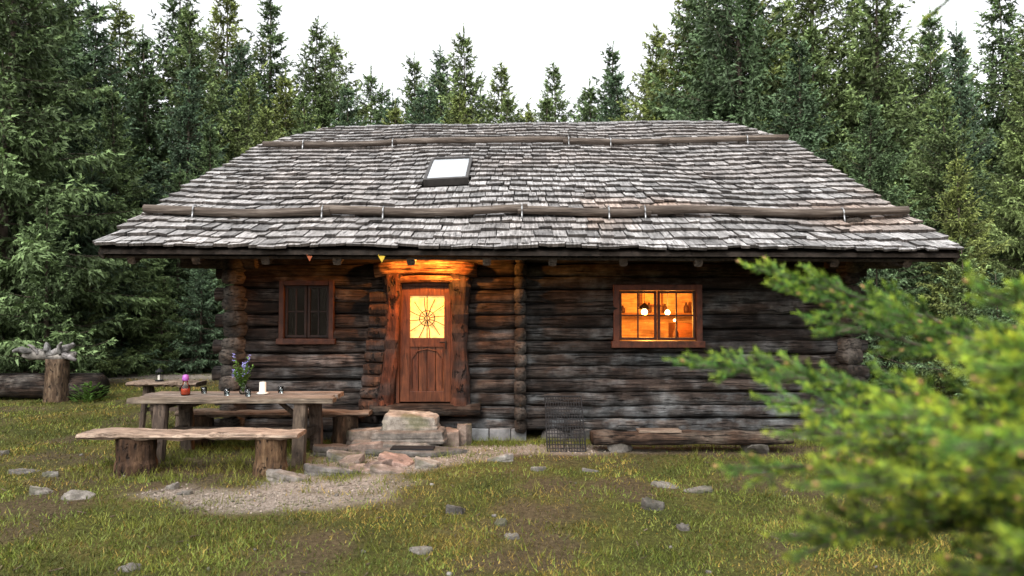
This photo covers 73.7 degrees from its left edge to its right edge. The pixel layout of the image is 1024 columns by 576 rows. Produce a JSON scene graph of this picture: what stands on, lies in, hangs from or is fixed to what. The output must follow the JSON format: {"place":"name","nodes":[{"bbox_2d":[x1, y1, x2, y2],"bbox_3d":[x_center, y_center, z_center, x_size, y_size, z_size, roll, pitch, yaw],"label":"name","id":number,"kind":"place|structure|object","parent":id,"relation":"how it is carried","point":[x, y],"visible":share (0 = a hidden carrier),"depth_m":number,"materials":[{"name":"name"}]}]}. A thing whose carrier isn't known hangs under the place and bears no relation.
{"place":"outdoors","nodes":[
{"label":"outdoors","id":0,"kind":"place"},
{"bbox_2d":[128,442,616,513],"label":"gravel","id":1,"kind":"structure","parent":0,"point":[260,496],"depth_m":7.05,"materials":[{"name":"grey gravel"}]},
{"bbox_2d":[0,367,1023,575],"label":"ground","id":2,"kind":"structure","parent":0,"point":[37,509],"depth_m":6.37,"materials":[{"name":"green plant"}]},
{"bbox_2d":[0,242,29,369],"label":"young spruce tree","id":3,"kind":"object","parent":2,"relation":"on","point":[3,288],"visible":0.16,"depth_m":15.92,"materials":[{"name":"green plant"}]},
{"bbox_2d":[12,342,76,402],"bbox_3d":[-9.287,1.699,13.713,1.282,1.257,0.430,0,-2,0],"label":"driftwood post","id":4,"kind":"object","parent":2,"relation":"on","point":[59,358],"visible":0.98,"depth_m":13.58,"materials":[{"name":"brown wood"}]},
{"bbox_2d":[0,33,99,336],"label":"spruce tree","id":5,"kind":"object","parent":2,"relation":"on","point":[30,107],"depth_m":18.56,"materials":[{"name":"green plant"}]},
{"bbox_2d":[0,373,109,398],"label":"fallen log","id":6,"kind":"object","parent":2,"relation":"on","point":[23,385],"visible":0.69,"depth_m":13.82,"materials":[{"name":"brown wood"}]},
{"bbox_2d":[0,190,117,372],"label":"young spruce tree","id":7,"kind":"object","parent":2,"relation":"on","point":[51,235],"visible":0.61,"depth_m":15.16,"materials":[{"name":"green plant"}]},
{"bbox_2d":[1,0,129,368],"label":"spruce tree","id":8,"kind":"object","parent":2,"relation":"on","point":[68,63],"visible":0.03,"depth_m":21.03,"materials":[{"name":"green plant"}]},
{"bbox_2d":[18,0,149,207],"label":"spruce tree","id":9,"kind":"object","parent":2,"relation":"on","point":[81,30],"visible":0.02,"depth_m":24.17,"materials":[{"name":"green plant"}]},
{"bbox_2d":[0,0,168,377],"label":"spruce tree","id":10,"kind":"object","parent":2,"relation":"on","point":[22,150],"visible":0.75,"depth_m":16.59,"materials":[{"name":"green plant"}]},
{"bbox_2d":[68,381,108,402],"bbox_3d":[-8.458,2.063,13.647,0.774,0.436,0.809,0,-2,0],"label":"leafy plant","id":11,"kind":"object","parent":2,"relation":"on","point":[87,397],"visible":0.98,"depth_m":13.59,"materials":[{"name":"green plant"}]},
{"bbox_2d":[33,149,162,366],"bbox_3d":[-12.129,-0.485,19.153,4.156,6.908,4.371,1,-2,-37],"label":"spruce tree","id":12,"kind":"object","parent":2,"relation":"on","point":[89,249],"visible":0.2,"depth_m":18.91,"materials":[{"name":"green plant"}]},
{"bbox_2d":[68,269,132,376],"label":"young spruce tree","id":13,"kind":"object","parent":2,"relation":"on","point":[101,365],"visible":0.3,"depth_m":18.06,"materials":[{"name":"green plant"}]},
{"bbox_2d":[43,0,165,352],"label":"spruce tree","id":14,"kind":"object","parent":2,"relation":"on","point":[90,40],"visible":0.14,"depth_m":22.04,"materials":[{"name":"green plant"}]},
{"bbox_2d":[60,0,180,265],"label":"spruce tree","id":15,"kind":"object","parent":2,"relation":"on","point":[128,34],"visible":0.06,"depth_m":25.83,"materials":[{"name":"green plant"}]},
{"bbox_2d":[57,81,194,374],"bbox_3d":[-11.693,-1.574,19.659,4.639,8.943,4.092,-1,1,21],"label":"spruce tree","id":16,"kind":"object","parent":2,"relation":"on","point":[114,185],"visible":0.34,"depth_m":19.67,"materials":[{"name":"green plant"}]},
{"bbox_2d":[110,23,186,315],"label":"spruce tree","id":17,"kind":"object","parent":2,"relation":"on","point":[149,127],"visible":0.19,"depth_m":23.96,"materials":[{"name":"green plant"}]},
{"bbox_2d":[125,278,187,375],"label":"young spruce tree","id":18,"kind":"object","parent":2,"relation":"on","point":[168,337],"visible":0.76,"depth_m":19.61,"materials":[{"name":"green plant"}]},
{"bbox_2d":[125,379,206,427],"bbox_3d":[-5.315,1.834,10.500,1.070,0.831,0.434,0,-2,0],"label":"side table","id":19,"kind":"object","parent":2,"relation":"on","point":[148,385],"visible":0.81,"depth_m":10.39,"materials":[{"name":"brown wood"}]},
{"bbox_2d":[155,368,163,380],"bbox_3d":[-5.430,1.333,10.517,0.120,0.198,0.117,0,-2,0],"label":"table lantern","id":20,"kind":"object","parent":19,"relation":"on","point":[160,370],"visible":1,"depth_m":10.49,"materials":[{"name":"black metal"}]},
{"bbox_2d":[110,164,222,369],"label":"spruce tree","id":21,"kind":"object","parent":2,"relation":"on","point":[174,279],"visible":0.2,"depth_m":20.77,"materials":[{"name":"green plant"}]},
{"bbox_2d":[135,54,228,347],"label":"spruce tree","id":22,"kind":"object","parent":2,"relation":"on","point":[187,112],"visible":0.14,"depth_m":22.58,"materials":[{"name":"green plant"}]},
{"bbox_2d":[126,0,241,277],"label":"spruce tree","id":23,"kind":"object","parent":2,"relation":"on","point":[188,33],"visible":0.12,"depth_m":25.32,"materials":[{"name":"green plant"}]},
{"bbox_2d":[144,268,225,373],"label":"young spruce tree","id":24,"kind":"object","parent":2,"relation":"on","point":[198,363],"visible":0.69,"depth_m":19.73,"materials":[{"name":"green plant"}]},
{"bbox_2d":[126,0,247,169],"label":"spruce tree","id":25,"kind":"object","parent":2,"relation":"on","point":[169,50],"visible":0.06,"depth_m":26.68,"materials":[{"name":"green plant"}]},
{"bbox_2d":[148,119,230,370],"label":"spruce tree","id":26,"kind":"object","parent":2,"relation":"on","point":[213,150],"visible":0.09,"depth_m":22.01,"materials":[{"name":"green plant"}]},
{"bbox_2d":[75,427,306,478],"bbox_3d":[-3.660,1.921,7.862,2.480,0.584,0.420,0,-2,0],"label":"wooden bench","id":27,"kind":"object","parent":2,"relation":"on","point":[135,450],"visible":0.91,"depth_m":7.71,"materials":[{"name":"brown wood"}]},
{"bbox_2d":[151,0,287,155],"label":"spruce tree","id":28,"kind":"object","parent":2,"relation":"on","point":[219,46],"visible":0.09,"depth_m":29.99,"materials":[{"name":"green plant"}]},
{"bbox_2d":[126,391,343,465],"bbox_3d":[-3.474,1.786,8.774,2.546,0.842,0.918,0,-2,0],"label":"picnic table","id":29,"kind":"object","parent":2,"relation":"on","point":[163,402],"visible":0.85,"depth_m":8.47,"materials":[{"name":"brown wood"}]},
{"bbox_2d":[180,374,189,394],"bbox_3d":[-4.170,1.235,8.719,0.116,0.262,0.116,0,-2,0],"label":"juice bottle","id":30,"kind":"object","parent":29,"relation":"on","point":[185,391],"visible":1,"depth_m":8.69,"materials":[{"name":"clear glass"}]},
{"bbox_2d":[224,388,229,395],"bbox_3d":[-3.620,1.322,8.666,0.072,0.085,0.072,0,-2,0],"label":"drinking glass","id":31,"kind":"object","parent":29,"relation":"on","point":[226,391],"visible":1,"depth_m":8.64,"materials":[{"name":"clear glass"}]},
{"bbox_2d":[232,353,252,393],"bbox_3d":[-3.492,1.102,8.802,0.265,0.532,0.314,0,-2,0],"label":"flower vase","id":32,"kind":"object","parent":29,"relation":"on","point":[243,378],"visible":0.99,"depth_m":8.79,"materials":[{"name":"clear glass"}]},
{"bbox_2d":[245,389,250,396],"bbox_3d":[-3.320,1.320,8.586,0.072,0.085,0.072,0,-2,0],"label":"drinking glass","id":33,"kind":"object","parent":29,"relation":"on","point":[247,392],"visible":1,"depth_m":8.57,"materials":[{"name":"clear glass"}]},
{"bbox_2d":[257,382,268,394],"bbox_3d":[-3.220,1.285,8.818,0.150,0.167,0.150,0,-2,0],"label":"candle","id":34,"kind":"object","parent":29,"relation":"on","point":[262,388],"visible":1,"depth_m":8.78,"materials":[{"name":"wax"}]},
{"bbox_2d":[278,386,283,392],"bbox_3d":[-3.020,1.329,8.916,0.072,0.085,0.072,0,-2,0],"label":"drinking glass","id":35,"kind":"object","parent":29,"relation":"on","point":[280,388],"visible":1,"depth_m":8.90,"materials":[{"name":"clear glass"}]},
{"bbox_2d":[205,39,274,156],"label":"spruce tree","id":36,"kind":"object","parent":2,"relation":"on","point":[239,69],"visible":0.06,"depth_m":28.17,"materials":[{"name":"green plant"}]},
{"bbox_2d":[204,70,282,166],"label":"spruce tree","id":37,"kind":"object","parent":2,"relation":"on","point":[247,139],"visible":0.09,"depth_m":25.88,"materials":[{"name":"green plant"}]},
{"bbox_2d":[213,100,282,287],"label":"spruce tree","id":38,"kind":"object","parent":2,"relation":"on","point":[262,126],"visible":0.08,"depth_m":24.81,"materials":[{"name":"green plant"}]},
{"bbox_2d":[219,0,305,140],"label":"spruce tree","id":39,"kind":"object","parent":2,"relation":"on","point":[271,67],"visible":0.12,"depth_m":31.50,"materials":[{"name":"green plant"}]},
{"bbox_2d":[174,408,372,446],"bbox_3d":[-3.275,1.948,9.421,2.650,0.551,0.342,0,-2,0],"label":"wooden bench","id":40,"kind":"object","parent":2,"relation":"on","point":[344,420],"visible":0.58,"depth_m":9.30,"materials":[{"name":"brown wood"}]},
{"bbox_2d":[267,71,319,139],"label":"spruce tree","id":41,"kind":"object","parent":2,"relation":"on","point":[284,94],"visible":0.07,"depth_m":30.17,"materials":[{"name":"green plant"}]},
{"bbox_2d":[282,84,317,136],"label":"spruce tree","id":42,"kind":"object","parent":2,"relation":"on","point":[303,101],"visible":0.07,"depth_m":28.06,"materials":[{"name":"green plant"}]},
{"bbox_2d":[273,15,359,135],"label":"spruce tree","id":43,"kind":"object","parent":2,"relation":"on","point":[308,74],"visible":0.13,"depth_m":33.16,"materials":[{"name":"green plant"}]},
{"bbox_2d":[306,85,334,128],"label":"spruce tree","id":44,"kind":"object","parent":2,"relation":"on","point":[322,120],"visible":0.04,"depth_m":33.03,"materials":[{"name":"green plant"}]},
{"bbox_2d":[305,32,375,126],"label":"spruce tree","id":45,"kind":"object","parent":2,"relation":"on","point":[334,49],"visible":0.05,"depth_m":36.40,"materials":[{"name":"green plant"}]},
{"bbox_2d":[330,80,374,126],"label":"spruce tree","id":46,"kind":"object","parent":2,"relation":"on","point":[346,92],"visible":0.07,"depth_m":31.25,"materials":[{"name":"green plant"}]},
{"bbox_2d":[349,65,383,125],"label":"spruce tree","id":47,"kind":"object","parent":2,"relation":"on","point":[369,79],"visible":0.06,"depth_m":39.98,"materials":[{"name":"green plant"}]},
{"bbox_2d":[367,82,402,124],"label":"spruce tree","id":48,"kind":"object","parent":2,"relation":"on","point":[380,97],"visible":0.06,"depth_m":38.11,"materials":[{"name":"green plant"}]},
{"bbox_2d":[372,92,405,124],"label":"spruce tree","id":49,"kind":"object","parent":2,"relation":"on","point":[390,103],"visible":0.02,"depth_m":34.20,"materials":[{"name":"green plant"}]},
{"bbox_2d":[266,449,513,481],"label":"flagstones","id":50,"kind":"object","parent":2,"relation":"on","point":[389,462],"visible":0.88,"depth_m":8.05,"materials":[{"name":"stone"}]},
{"bbox_2d":[313,410,471,456],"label":"stone steps","id":51,"kind":"structure","parent":2,"relation":"on","point":[413,428],"depth_m":9.03,"materials":[{"name":"grey stone"}]},
{"bbox_2d":[390,445,434,449],"bbox_3d":[-1.277,2.058,8.789,0.555,0.025,0.201,0,-2,0],"label":"door mat","id":52,"kind":"object","parent":51,"relation":"on","point":[404,447],"depth_m":8.76,"materials":[{"name":"black metal"}]},
{"bbox_2d":[381,99,404,124],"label":"spruce tree","id":53,"kind":"object","parent":2,"relation":"on","point":[394,112],"visible":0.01,"depth_m":33.34,"materials":[{"name":"green plant"}]},
{"bbox_2d":[400,100,412,123],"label":"spruce tree","id":54,"kind":"object","parent":2,"relation":"on","point":[402,116],"visible":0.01,"depth_m":45.73,"materials":[{"name":"green plant"}]},
{"bbox_2d":[396,52,428,123],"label":"spruce tree","id":55,"kind":"object","parent":2,"relation":"on","point":[415,66],"visible":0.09,"depth_m":42.26,"materials":[{"name":"green plant"}]},
{"bbox_2d":[407,81,444,123],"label":"spruce tree","id":56,"kind":"object","parent":2,"relation":"on","point":[420,108],"visible":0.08,"depth_m":37.33,"materials":[{"name":"green plant"}]},
{"bbox_2d":[405,67,472,123],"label":"spruce tree","id":57,"kind":"object","parent":2,"relation":"on","point":[441,78],"visible":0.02,"depth_m":41.50,"materials":[{"name":"green plant"}]},
{"bbox_2d":[420,44,478,122],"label":"spruce tree","id":58,"kind":"object","parent":2,"relation":"on","point":[439,62],"visible":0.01,"depth_m":46.00,"materials":[{"name":"green plant"}]},
{"bbox_2d":[425,22,495,124],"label":"spruce tree","id":59,"kind":"object","parent":2,"relation":"on","point":[468,77],"visible":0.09,"depth_m":39.86,"materials":[{"name":"green plant"}]},
{"bbox_2d":[0,408,921,575],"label":"fallen twigs","id":60,"kind":"object","parent":2,"relation":"on","point":[356,533],"visible":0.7,"depth_m":6.12,"materials":[{"name":"brown wood"}]},
{"bbox_2d":[440,88,483,125],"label":"spruce tree","id":61,"kind":"object","parent":2,"relation":"on","point":[462,111],"visible":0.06,"depth_m":36.59,"materials":[{"name":"green plant"}]},
{"bbox_2d":[0,450,929,575],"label":"scattered stones","id":62,"kind":"object","parent":2,"relation":"on","point":[647,503],"visible":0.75,"depth_m":6.68,"materials":[{"name":"grey stone"}]},
{"bbox_2d":[473,93,489,121],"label":"spruce tree","id":63,"kind":"object","parent":2,"relation":"on","point":[483,96],"visible":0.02,"depth_m":47.01,"materials":[{"name":"green plant"}]},
{"bbox_2d":[467,60,531,124],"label":"spruce tree","id":64,"kind":"object","parent":2,"relation":"on","point":[503,76],"visible":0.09,"depth_m":44.09,"materials":[{"name":"green plant"}]},
{"bbox_2d":[492,86,523,123],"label":"spruce tree","id":65,"kind":"object","parent":2,"relation":"on","point":[504,117],"visible":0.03,"depth_m":38.52,"materials":[{"name":"green plant"}]},
{"bbox_2d":[19,0,1023,258],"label":"spruce forest","id":66,"kind":"object","parent":2,"relation":"on","point":[1007,52],"visible":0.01,"depth_m":25.61,"materials":[{"name":"green plant"}]},
{"bbox_2d":[92,120,963,440],"bbox_3d":[0.196,-0.739,15.796,11.108,6.369,14.359,0,-2,0],"label":"log cabin","id":67,"kind":"object","parent":2,"relation":"on","point":[512,280],"visible":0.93,"depth_m":9.77,"materials":[{"name":"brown wood"}]},
{"bbox_2d":[288,288,326,334],"bbox_3d":[-2.940,0.339,9.814,0.562,0.672,0.003,0,-2,0],"label":"window glass left","id":68,"kind":"structure","parent":67,"relation":"in","point":[291,291],"depth_m":9.81,"materials":[{"name":"black glass"}]},
{"bbox_2d":[396,283,452,403],"bbox_3d":[-1.240,0.783,9.776,0.820,1.720,0.112,0,-2,0],"label":"door leaf","id":69,"kind":"structure","parent":67,"relation":"in","point":[430,350],"depth_m":9.76,"materials":[{"name":"brown wood"}]},
{"bbox_2d":[276,280,705,347],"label":"window frames","id":70,"kind":"structure","parent":67,"relation":"in","point":[616,342],"depth_m":9.74,"materials":[{"name":"brown wood"}]},
{"bbox_2d":[520,104,537,122],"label":"spruce tree","id":71,"kind":"object","parent":2,"relation":"on","point":[527,117],"visible":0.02,"depth_m":41.84,"materials":[{"name":"green plant"}]},
{"bbox_2d":[533,87,558,121],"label":"spruce tree","id":72,"kind":"object","parent":2,"relation":"on","point":[548,108],"visible":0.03,"depth_m":45.67,"materials":[{"name":"green plant"}]},
{"bbox_2d":[525,61,581,123],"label":"spruce tree","id":73,"kind":"object","parent":2,"relation":"on","point":[559,102],"visible":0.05,"depth_m":48.51,"materials":[{"name":"green plant"}]},
{"bbox_2d":[544,396,586,451],"bbox_3d":[0.710,1.826,9.193,0.520,0.671,0.640,0,-2,0],"label":"wire grate","id":74,"kind":"object","parent":2,"relation":"on","point":[564,423],"visible":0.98,"depth_m":9.19,"materials":[{"name":"black metal"}]},
{"bbox_2d":[559,86,596,123],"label":"spruce tree","id":75,"kind":"object","parent":2,"relation":"on","point":[581,99],"visible":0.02,"depth_m":44.27,"materials":[{"name":"green plant"}]},
{"bbox_2d":[570,78,607,122],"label":"spruce tree","id":76,"kind":"object","parent":2,"relation":"on","point":[590,94],"visible":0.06,"depth_m":37.13,"materials":[{"name":"green plant"}]},
{"bbox_2d":[575,40,632,121],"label":"spruce tree","id":77,"kind":"object","parent":2,"relation":"on","point":[610,54],"visible":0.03,"depth_m":40.72,"materials":[{"name":"green plant"}]},
{"bbox_2d":[590,65,641,121],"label":"spruce tree","id":78,"kind":"object","parent":2,"relation":"on","point":[615,79],"visible":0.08,"depth_m":36.43,"materials":[{"name":"green plant"}]},
{"bbox_2d":[608,25,675,120],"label":"spruce tree","id":79,"kind":"object","parent":2,"relation":"on","point":[648,60],"visible":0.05,"depth_m":33.92,"materials":[{"name":"green plant"}]},
{"bbox_2d":[615,54,677,120],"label":"spruce tree","id":80,"kind":"object","parent":2,"relation":"on","point":[649,70],"visible":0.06,"depth_m":30.33,"materials":[{"name":"green plant"}]},
{"bbox_2d":[626,0,714,120],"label":"spruce tree","id":81,"kind":"object","parent":2,"relation":"on","point":[669,44],"visible":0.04,"depth_m":29.75,"materials":[{"name":"green plant"}]},
{"bbox_2d":[646,0,736,120],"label":"spruce tree","id":82,"kind":"object","parent":2,"relation":"on","point":[690,56],"visible":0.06,"depth_m":28.34,"materials":[{"name":"green plant"}]},
{"bbox_2d":[590,428,793,453],"bbox_3d":[2.347,2.018,8.973,2.624,0.335,0.408,0,-2,0],"label":"log bench","id":83,"kind":"object","parent":2,"relation":"on","point":[746,441],"visible":0.88,"depth_m":8.84,"materials":[{"name":"brown wood"}]},
{"bbox_2d":[675,1,751,121],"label":"spruce tree","id":84,"kind":"object","parent":2,"relation":"on","point":[712,114],"visible":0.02,"depth_m":25.46,"materials":[{"name":"green plant"}]},
{"bbox_2d":[651,0,800,134],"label":"spruce tree","id":85,"kind":"object","parent":2,"relation":"on","point":[722,42],"visible":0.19,"depth_m":23.86,"materials":[{"name":"green plant"}]},
{"bbox_2d":[715,0,792,125],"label":"spruce tree","id":86,"kind":"object","parent":2,"relation":"on","point":[776,65],"visible":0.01,"depth_m":26.19,"materials":[{"name":"green plant"}]},
{"bbox_2d":[769,0,795,111],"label":"spruce tree","id":87,"kind":"object","parent":2,"relation":"on","point":[776,9],"visible":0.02,"depth_m":28.34,"materials":[{"name":"green plant"}]},
{"bbox_2d":[759,29,873,335],"bbox_3d":[8.627,-2.586,21.230,5.343,11.147,6.057,1,-3,-10],"label":"spruce tree","id":88,"kind":"object","parent":2,"relation":"on","point":[798,114],"visible":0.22,"depth_m":21.16,"materials":[{"name":"green plant"}]},
{"bbox_2d":[779,17,882,279],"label":"spruce tree","id":89,"kind":"object","parent":2,"relation":"on","point":[812,35],"visible":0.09,"depth_m":21.84,"materials":[{"name":"green plant"}]},
{"bbox_2d":[748,0,914,280],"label":"spruce tree","id":90,"kind":"object","parent":2,"relation":"on","point":[802,23],"visible":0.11,"depth_m":23.46,"materials":[{"name":"green plant"}]},
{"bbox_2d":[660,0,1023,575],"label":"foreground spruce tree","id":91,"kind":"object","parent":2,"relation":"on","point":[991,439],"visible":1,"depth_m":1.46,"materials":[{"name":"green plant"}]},
{"bbox_2d":[822,0,948,306],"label":"spruce tree","id":92,"kind":"object","parent":2,"relation":"on","point":[874,41],"visible":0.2,"depth_m":21.33,"materials":[{"name":"green plant"}]},
{"bbox_2d":[833,94,951,381],"bbox_3d":[9.776,-1.176,18.335,4.715,8.231,4.995,0,-2,-13],"label":"spruce tree","id":93,"kind":"object","parent":2,"relation":"on","point":[878,171],"visible":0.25,"depth_m":18.11,"materials":[{"name":"green plant"}]},
{"bbox_2d":[857,269,946,394],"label":"young spruce tree","id":94,"kind":"object","parent":2,"relation":"on","point":[888,365],"visible":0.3,"depth_m":15.22,"materials":[{"name":"green plant"}]},
{"bbox_2d":[823,0,992,297],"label":"spruce tree","id":95,"kind":"object","parent":2,"relation":"on","point":[838,63],"depth_m":24.55,"materials":[{"name":"green plant"}]},
{"bbox_2d":[894,31,991,172],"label":"spruce tree","id":96,"kind":"object","parent":2,"relation":"on","point":[932,60],"visible":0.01,"depth_m":26.01,"materials":[{"name":"green plant"}]},
{"bbox_2d":[881,85,1020,360],"bbox_3d":[11.691,-1.270,19.027,4.629,8.780,4.489,-2,-1,9],"label":"spruce tree","id":97,"kind":"object","parent":2,"relation":"on","point":[930,169],"visible":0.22,"depth_m":18.90,"materials":[{"name":"green plant"}]},
{"bbox_2d":[904,234,1006,399],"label":"young spruce tree","id":98,"kind":"object","parent":2,"relation":"on","point":[958,271],"visible":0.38,"depth_m":14.10,"materials":[{"name":"green plant"}]},
{"bbox_2d":[896,6,1015,285],"bbox_3d":[14.711,-3.099,23.253,5.851,13.058,5.674,1,-2,-17],"label":"spruce tree","id":99,"kind":"object","parent":2,"relation":"on","point":[931,74],"visible":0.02,"depth_m":23.02,"materials":[{"name":"green plant"}]},
{"bbox_2d":[899,148,1019,387],"bbox_3d":[10.679,-0.343,16.127,2.949,5.949,2.839,0,-3,-33],"label":"spruce tree","id":100,"kind":"object","parent":2,"relation":"on","point":[951,222],"visible":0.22,"depth_m":15.99,"materials":[{"name":"green plant"}]},
{"bbox_2d":[904,20,1015,305],"bbox_3d":[13.126,-2.498,20.233,3.580,10.955,4.059,-2,-2,13],"label":"spruce tree","id":101,"kind":"object","parent":2,"relation":"on","point":[959,91],"visible":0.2,"depth_m":20.05,"materials":[{"name":"green plant"}]},
{"bbox_2d":[954,269,1020,413],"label":"young spruce tree","id":102,"kind":"object","parent":2,"relation":"on","point":[993,316],"visible":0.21,"depth_m":12.28,"materials":[{"name":"green plant"}]},
{"bbox_2d":[975,24,1023,341],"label":"spruce tree","id":103,"kind":"object","parent":2,"relation":"on","point":[1014,163],"visible":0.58,"depth_m":17.20,"materials":[{"name":"green plant"}]},
{"bbox_2d":[982,90,1023,325],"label":"spruce tree","id":104,"kind":"object","parent":2,"relation":"on","point":[999,164],"visible":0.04,"depth_m":19.00,"materials":[{"name":"green plant"}]},
{"bbox_2d":[4,0,1023,147],"label":"sky","id":105,"kind":"structure","parent":0,"point":[527,35],"materials":[{"name":"white"}]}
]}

